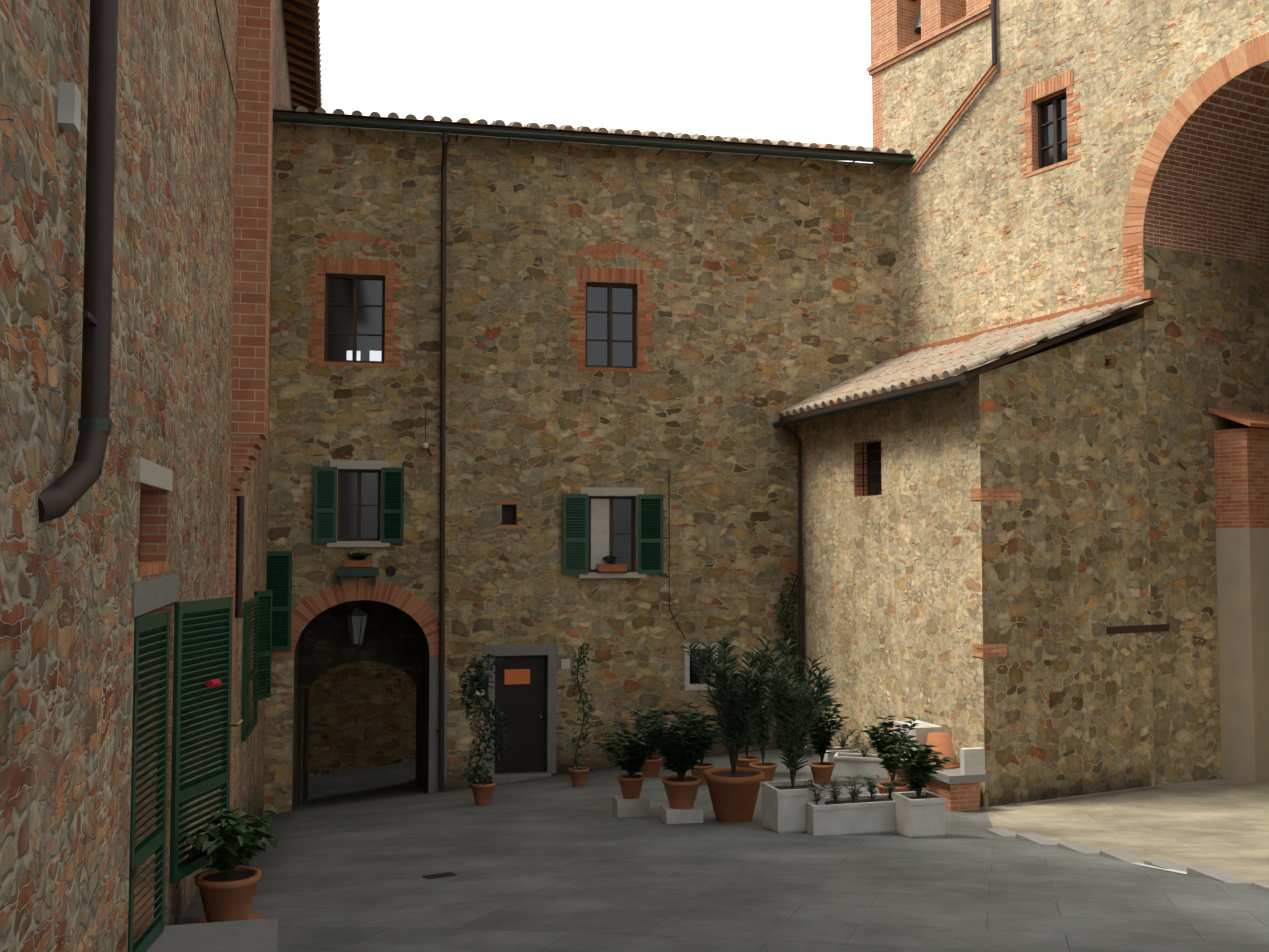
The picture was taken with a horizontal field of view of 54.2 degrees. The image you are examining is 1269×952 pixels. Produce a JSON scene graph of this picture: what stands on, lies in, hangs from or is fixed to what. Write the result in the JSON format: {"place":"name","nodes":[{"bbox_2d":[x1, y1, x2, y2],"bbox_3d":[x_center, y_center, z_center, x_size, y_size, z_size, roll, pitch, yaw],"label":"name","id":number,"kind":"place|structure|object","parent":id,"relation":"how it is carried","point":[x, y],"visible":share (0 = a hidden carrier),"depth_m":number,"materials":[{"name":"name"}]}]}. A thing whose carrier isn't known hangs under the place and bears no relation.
{"place":"outdoors","nodes":[
{"label":"outdoors","id":0,"kind":"place"},
{"bbox_2d":[178,572,952,878],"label":"plants","id":1,"kind":"object","parent":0,"point":[768,675],"depth_m":14.52,"materials":[{"name":"green plant"}]},
{"bbox_2d":[318,0,872,162],"label":"sky","id":2,"kind":"structure","parent":0,"point":[787,70],"materials":[{"name":"white"}]},
{"bbox_2d":[194,749,1268,951],"bbox_3d":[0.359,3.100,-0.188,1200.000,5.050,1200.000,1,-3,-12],"label":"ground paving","id":3,"kind":"structure","parent":0,"point":[558,863],"depth_m":10.13,"materials":[{"name":"grey stone"}]},
{"bbox_2d":[0,0,292,951],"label":"building wall","id":4,"kind":"structure","parent":3,"relation":"on","point":[66,656],"depth_m":6.08,"materials":[{"name":"stone"}]},
{"bbox_2d":[57,82,80,132],"bbox_3d":[-2.213,-1.442,4.855,0.063,0.160,0.122,1,-3,-12],"label":"junction box","id":5,"kind":"object","parent":4,"relation":"attached to","point":[69,108],"visible":1,"depth_m":4.80,"materials":[{"name":"grey plastic"}]},
{"bbox_2d":[38,0,118,522],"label":"downpipe","id":6,"kind":"object","parent":4,"relation":"attached to","point":[68,488],"depth_m":5.01,"materials":[{"name":"metal"}]},
{"bbox_2d":[137,457,172,576],"bbox_3d":[-3.036,0.260,7.507,0.274,0.664,1.421,1,-3,-14],"label":"window","id":7,"kind":"structure","parent":4,"relation":"attached to","point":[154,474],"depth_m":7.45,"materials":[{"name":"stone"}]},
{"bbox_2d":[128,597,242,951],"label":"shutters","id":8,"kind":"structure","parent":4,"relation":"attached to","point":[201,626],"depth_m":8.51,"materials":[{"name":"green wood"}]},
{"bbox_2d":[97,788,293,951],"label":"weeds","id":9,"kind":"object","parent":4,"relation":"attached to","point":[187,915],"visible":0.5,"depth_m":9.41,"materials":[{"name":"brown"}]},
{"bbox_2d":[235,496,243,617],"bbox_3d":[-4.296,0.879,13.489,0.095,1.320,0.100,1,-3,-12],"label":"thin pipe","id":10,"kind":"object","parent":4,"relation":"attached to","point":[239,612],"depth_m":13.46,"materials":[{"name":"metal"}]},
{"bbox_2d":[229,0,273,814],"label":"brick pilaster","id":11,"kind":"object","parent":4,"relation":"attached to","point":[250,372],"visible":1,"depth_m":13.21,"materials":[{"name":"brick"}]},
{"bbox_2d":[241,590,272,740],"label":"shutters","id":12,"kind":"object","parent":4,"relation":"attached to","point":[260,602],"depth_m":16.52,"materials":[{"name":"green paint"}]},
{"bbox_2d":[266,551,291,650],"bbox_3d":[-5.884,2.054,20.399,0.463,1.634,0.047,1,-3,-12],"label":"shutter leaf","id":13,"kind":"object","parent":4,"relation":"attached to","point":[279,574],"visible":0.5,"depth_m":20.41,"materials":[{"name":"green paint"}]},
{"bbox_2d":[282,0,319,111],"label":"roof eave","id":14,"kind":"object","parent":4,"relation":"attached to","point":[301,24],"visible":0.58,"depth_m":25.54,"materials":[{"name":"wood"}]},
{"bbox_2d":[317,0,321,107],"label":"roof tiles","id":15,"kind":"object","parent":14,"relation":"attached to","point":[319,38],"visible":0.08,"depth_m":25.66,"materials":[{"name":"brown"}]},
{"bbox_2d":[131,573,277,951],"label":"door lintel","id":16,"kind":"structure","parent":3,"relation":"on","point":[255,935],"depth_m":7.34,"materials":[{"name":"grey stone"}]},
{"bbox_2d":[309,661,415,776],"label":"lane wall","id":17,"kind":"structure","parent":3,"relation":"on","point":[362,714],"depth_m":28.76,"materials":[{"name":"stone"}]},
{"bbox_2d":[423,872,456,878],"bbox_3d":[-1.683,3.458,10.724,0.286,0.013,0.140,2,-4,-37],"label":"drain grate","id":18,"kind":"object","parent":3,"relation":"on","point":[440,875],"visible":1,"depth_m":10.72,"materials":[{"name":"black metal"}]},
{"bbox_2d":[195,755,908,922],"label":"terracotta pots","id":19,"kind":"object","parent":3,"relation":"on","point":[225,899],"visible":0.83,"depth_m":14.46,"materials":[{"name":"ceramic"}]},
{"bbox_2d":[199,747,946,922],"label":"stone planters","id":20,"kind":"object","parent":3,"relation":"on","point":[786,807],"visible":0.75,"depth_m":13.54,"materials":[{"name":"stone"}]},
{"bbox_2d":[263,123,900,813],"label":"building wall","id":21,"kind":"structure","parent":3,"relation":"on","point":[775,283],"depth_m":21.74,"materials":[{"name":"stone"}]},
{"bbox_2d":[346,576,367,645],"bbox_3d":[-4.627,2.256,20.657,0.380,1.160,0.329,1,-3,-12],"label":"hanging lantern","id":22,"kind":"object","parent":21,"relation":"hanging from","point":[356,618],"visible":1,"depth_m":20.56,"materials":[{"name":"black metal"}]},
{"bbox_2d":[337,555,378,585],"bbox_3d":[-4.612,1.550,20.702,0.678,0.550,0.329,1,-3,-12],"label":"plant shelf above arch","id":23,"kind":"object","parent":21,"relation":"attached to","point":[358,568],"visible":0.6,"depth_m":20.63,"materials":[{"name":"green wood"}]},
{"bbox_2d":[347,552,371,559],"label":"plant leaves","id":24,"kind":"object","parent":23,"relation":"on","point":[362,556],"visible":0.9,"depth_m":20.70,"materials":[{"name":"green plant"}]},
{"bbox_2d":[273,580,449,792],"bbox_3d":[-4.588,3.726,20.882,2.897,3.946,0.312,1,-3,-12],"label":"archway surround","id":25,"kind":"object","parent":21,"relation":"attached to","point":[417,609],"visible":0.83,"depth_m":20.93,"materials":[{"name":"brick"}]},
{"bbox_2d":[386,566,395,575],"bbox_3d":[-4.114,1.604,20.930,0.170,0.170,0.030,1,-3,-12],"label":"vent cover","id":26,"kind":"object","parent":21,"relation":"attached to","point":[390,570],"visible":0.94,"depth_m":20.91,"materials":[{"name":"black metal"}]},
{"bbox_2d":[421,443,431,455],"bbox_3d":[-3.537,-0.458,21.103,0.189,0.225,0.140,1,-3,-12],"label":"security light","id":27,"kind":"object","parent":21,"relation":"attached to","point":[424,445],"visible":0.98,"depth_m":21.06,"materials":[{"name":"white plastic"}]},
{"bbox_2d":[436,132,447,789],"bbox_3d":[-3.244,-0.284,21.001,0.135,11.132,0.445,1,-3,-12],"label":"downpipe","id":28,"kind":"object","parent":21,"relation":"attached to","point":[441,622],"depth_m":21.09,"materials":[{"name":"metal"}]},
{"bbox_2d":[214,0,685,639],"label":"cables","id":29,"kind":"object","parent":21,"relation":"attached to","point":[238,110],"visible":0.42,"depth_m":21.16,"materials":[{"name":"black metal"}]},
{"bbox_2d":[469,675,488,698],"bbox_3d":[-2.645,3.583,21.090,0.318,0.386,0.140,1,-3,-12],"label":"mailbox","id":30,"kind":"object","parent":21,"relation":"attached to","point":[482,687],"visible":0.43,"depth_m":21.04,"materials":[{"name":"black metal"}]},
{"bbox_2d":[307,232,651,372],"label":"brick window surrounds","id":31,"kind":"object","parent":21,"relation":"attached to","point":[341,264],"visible":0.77,"depth_m":21.19,"materials":[{"name":"brick"}]},
{"bbox_2d":[324,274,635,367],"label":"windows","id":32,"kind":"structure","parent":21,"relation":"attached to","point":[354,318],"depth_m":21.26,"materials":[{"name":"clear glass"}]},
{"bbox_2d":[337,469,634,571],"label":"windows","id":33,"kind":"structure","parent":21,"relation":"attached to","point":[611,525],"depth_m":21.78,"materials":[{"name":"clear glass"}]},
{"bbox_2d":[327,460,645,577],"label":"window frames","id":34,"kind":"structure","parent":21,"relation":"attached to","point":[374,464],"depth_m":21.57,"materials":[{"name":"stone"}]},
{"bbox_2d":[313,467,663,574],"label":"window shutters","id":35,"kind":"object","parent":34,"relation":"attached to","point":[575,534],"visible":1,"depth_m":21.51,"materials":[{"name":"green paint"}]},
{"bbox_2d":[498,501,520,528],"bbox_3d":[-2.186,0.672,21.514,0.390,0.480,0.216,1,-3,-12],"label":"niche brick frame","id":36,"kind":"object","parent":21,"relation":"attached to","point":[508,516],"visible":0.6,"depth_m":21.60,"materials":[{"name":"brown brick"}]},
{"bbox_2d":[485,643,557,784],"bbox_3d":[-1.907,4.062,21.117,1.410,2.361,0.750,1,-3,-12],"label":"door frame","id":37,"kind":"structure","parent":21,"relation":"attached to","point":[519,685],"depth_m":21.40,"materials":[{"name":"grey stone"}]},
{"bbox_2d":[561,659,569,668],"bbox_3d":[-1.192,3.260,21.484,0.153,0.174,0.015,1,-3,-12],"label":"house number plate","id":38,"kind":"object","parent":21,"relation":"attached to","point":[565,663],"visible":1,"depth_m":21.48,"materials":[{"name":"white ceramic"}]},
{"bbox_2d":[273,111,911,160],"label":"roof deck","id":39,"kind":"structure","parent":21,"relation":"on","point":[578,134],"depth_m":21.95,"materials":[{"name":"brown wood"}]},
{"bbox_2d":[273,104,910,154],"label":"roof tiles","id":40,"kind":"object","parent":39,"relation":"attached to","point":[586,129],"visible":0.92,"depth_m":22.00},
{"bbox_2d":[272,115,915,170],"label":"roof gutter","id":41,"kind":"structure","parent":21,"relation":"attached to","point":[478,132],"depth_m":21.58,"materials":[{"name":"metal"}]},
{"bbox_2d":[596,558,627,572],"bbox_3d":[-0.404,1.548,21.744,0.524,0.290,0.287,1,-3,-12],"label":"window box","id":42,"kind":"object","parent":21,"relation":"on","point":[611,568],"visible":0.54,"depth_m":21.64,"materials":[{"name":"ceramic"}]},
{"bbox_2d":[603,555,620,563],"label":"window box leaves","id":43,"kind":"object","parent":42,"relation":"on","point":[609,560],"visible":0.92,"depth_m":21.70,"materials":[{"name":"green plant"}]},
{"bbox_2d":[684,643,717,690],"bbox_3d":[1.168,3.389,22.073,0.610,0.820,0.192,1,-3,-12],"label":"white window frame","id":44,"kind":"object","parent":21,"relation":"attached to","point":[691,676],"visible":0.52,"depth_m":22.05,"materials":[{"name":"stone"}]},
{"bbox_2d":[440,721,784,791],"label":"weeds","id":45,"kind":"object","parent":3,"relation":"on","point":[562,770],"visible":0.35,"depth_m":21.52,"materials":[{"name":"brown"}]},
{"bbox_2d":[803,737,982,805],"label":"annex base dirt","id":46,"kind":"structure","parent":3,"relation":"on","point":[981,803],"depth_m":21.66,"materials":[{"name":"brown soil"}]},
{"bbox_2d":[802,671,818,755],"bbox_3d":[2.999,4.075,21.292,0.487,1.436,0.063,2,-3,-30],"label":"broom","id":47,"kind":"object","parent":46,"relation":"on","point":[809,752],"visible":0.3,"depth_m":21.22,"materials":[{"name":"brown wood"}]},
{"bbox_2d":[878,752,988,811],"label":"low brick wall","id":48,"kind":"structure","parent":3,"relation":"on","point":[957,790],"depth_m":16.09,"materials":[{"name":"brick"}]},
{"bbox_2d":[894,720,984,774],"bbox_3d":[4.086,3.672,16.821,0.576,0.460,1.704,1,-3,-12],"label":"bench box and pot","id":49,"kind":"object","parent":48,"relation":"on","point":[972,761],"visible":0.67,"depth_m":16.54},
{"bbox_2d":[798,313,1166,806],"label":"annex wall","id":50,"kind":"structure","parent":3,"relation":"on","point":[922,573],"depth_m":17.61,"materials":[{"name":"beige stone"}]},
{"bbox_2d":[856,440,881,495],"bbox_3d":[3.887,-0.119,19.916,0.241,0.879,0.975,1,-3,-16],"label":"window opening","id":51,"kind":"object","parent":50,"relation":"in","point":[874,478],"depth_m":20.10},
{"bbox_2d":[772,381,967,725],"bbox_3d":[3.599,1.781,19.364,0.432,5.764,6.410,1,-3,-16],"label":"gutter and downspout","id":52,"kind":"object","parent":50,"relation":"attached to","point":[797,438],"visible":0.77,"depth_m":22.06,"materials":[{"name":"metal"}]},
{"bbox_2d":[779,300,1153,421],"bbox_3d":[5.216,-1.803,19.901,3.936,1.390,6.316,1,-3,-12],"label":"roof eave","id":53,"kind":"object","parent":50,"relation":"on","point":[972,373],"depth_m":17.62,"materials":[{"name":"brown wood"}]},
{"bbox_2d":[779,296,1151,417],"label":"annex roof tiles","id":54,"kind":"object","parent":53,"relation":"on","point":[918,367],"visible":1,"depth_m":19.08,"materials":[{"name":"beige tile"}]},
{"bbox_2d":[970,488,1169,657],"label":"blocks","id":55,"kind":"structure","parent":50,"relation":"attached to","point":[1109,630],"depth_m":16.79,"materials":[{"name":"orange brick"}]},
{"bbox_2d":[988,761,1153,805],"bbox_3d":[6.161,4.225,17.026,3.150,0.423,0.346,2,-3,-28],"label":"annex dirt base","id":56,"kind":"object","parent":50,"relation":"attached to","point":[1067,793],"visible":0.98,"depth_m":17.10,"materials":[{"name":"brown soil"}]},
{"bbox_2d":[874,0,1268,785],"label":"stone building wall","id":57,"kind":"structure","parent":3,"relation":"on","point":[988,238],"depth_m":19.07,"materials":[{"name":"stone"}]},
{"bbox_2d":[867,0,990,147],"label":"bell tower","id":58,"kind":"structure","parent":57,"relation":"attached to","point":[895,38],"depth_m":23.50,"materials":[{"name":"orange brick"}]},
{"bbox_2d":[911,0,920,34],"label":"bell","id":59,"kind":"object","parent":58,"relation":"attached to","point":[917,30],"visible":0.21,"depth_m":23.27,"materials":[{"name":"grey metal"}]},
{"bbox_2d":[910,0,997,174],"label":"tower pipes","id":60,"kind":"object","parent":57,"relation":"attached to","point":[957,113],"visible":0.96,"depth_m":21.47,"materials":[{"name":"metal"}]},
{"bbox_2d":[898,289,1159,357],"bbox_3d":[6.311,-2.466,20.644,0.144,0.290,5.651,2,-3,-28],"label":"roof flashing","id":61,"kind":"object","parent":57,"relation":"attached to","point":[1149,294],"visible":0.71,"depth_m":19.95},
{"bbox_2d":[1019,69,1080,179],"bbox_3d":[6.773,-5.682,20.070,0.194,1.485,1.280,2,-3,-28],"label":"brick window surround","id":62,"kind":"object","parent":57,"relation":"attached to","point":[1045,88],"visible":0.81,"depth_m":19.99,"materials":[{"name":"brick"}]},
{"bbox_2d":[1037,92,1067,168],"bbox_3d":[6.849,-5.583,20.106,0.080,1.160,0.740,2,-3,-28],"label":"window","id":63,"kind":"structure","parent":57,"relation":"in","point":[1052,130],"depth_m":20.20,"materials":[{"name":"brown wood"}]},
{"bbox_2d":[1122,32,1268,320],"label":"brick arch","id":64,"kind":"structure","parent":57,"relation":"attached to","point":[1204,86],"depth_m":18.09,"materials":[{"name":"brick"}]},
{"bbox_2d":[1208,408,1268,781],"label":"passage pier with roof","id":65,"kind":"structure","parent":57,"relation":"attached to","point":[1241,455],"depth_m":18.47,"materials":[{"name":"paint"}]},
{"bbox_2d":[986,778,1268,883],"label":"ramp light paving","id":66,"kind":"structure","parent":3,"relation":"on","point":[1221,824],"depth_m":15.05,"materials":[{"name":"beige stone"}]},
{"bbox_2d":[986,827,1268,890],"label":"ramp edge stones","id":67,"kind":"object","parent":3,"relation":"on","point":[1209,872],"visible":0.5,"depth_m":11.71,"materials":[{"name":"grey stone"}]},
{"bbox_2d":[1132,863,1186,873],"bbox_3d":[4.726,3.523,11.136,0.079,0.089,0.739,1,-3,-16],"label":"white ramp marking","id":68,"kind":"object","parent":3,"relation":"on","point":[1177,871],"visible":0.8,"depth_m":11.05,"materials":[{"name":"white paint"}]}
]}

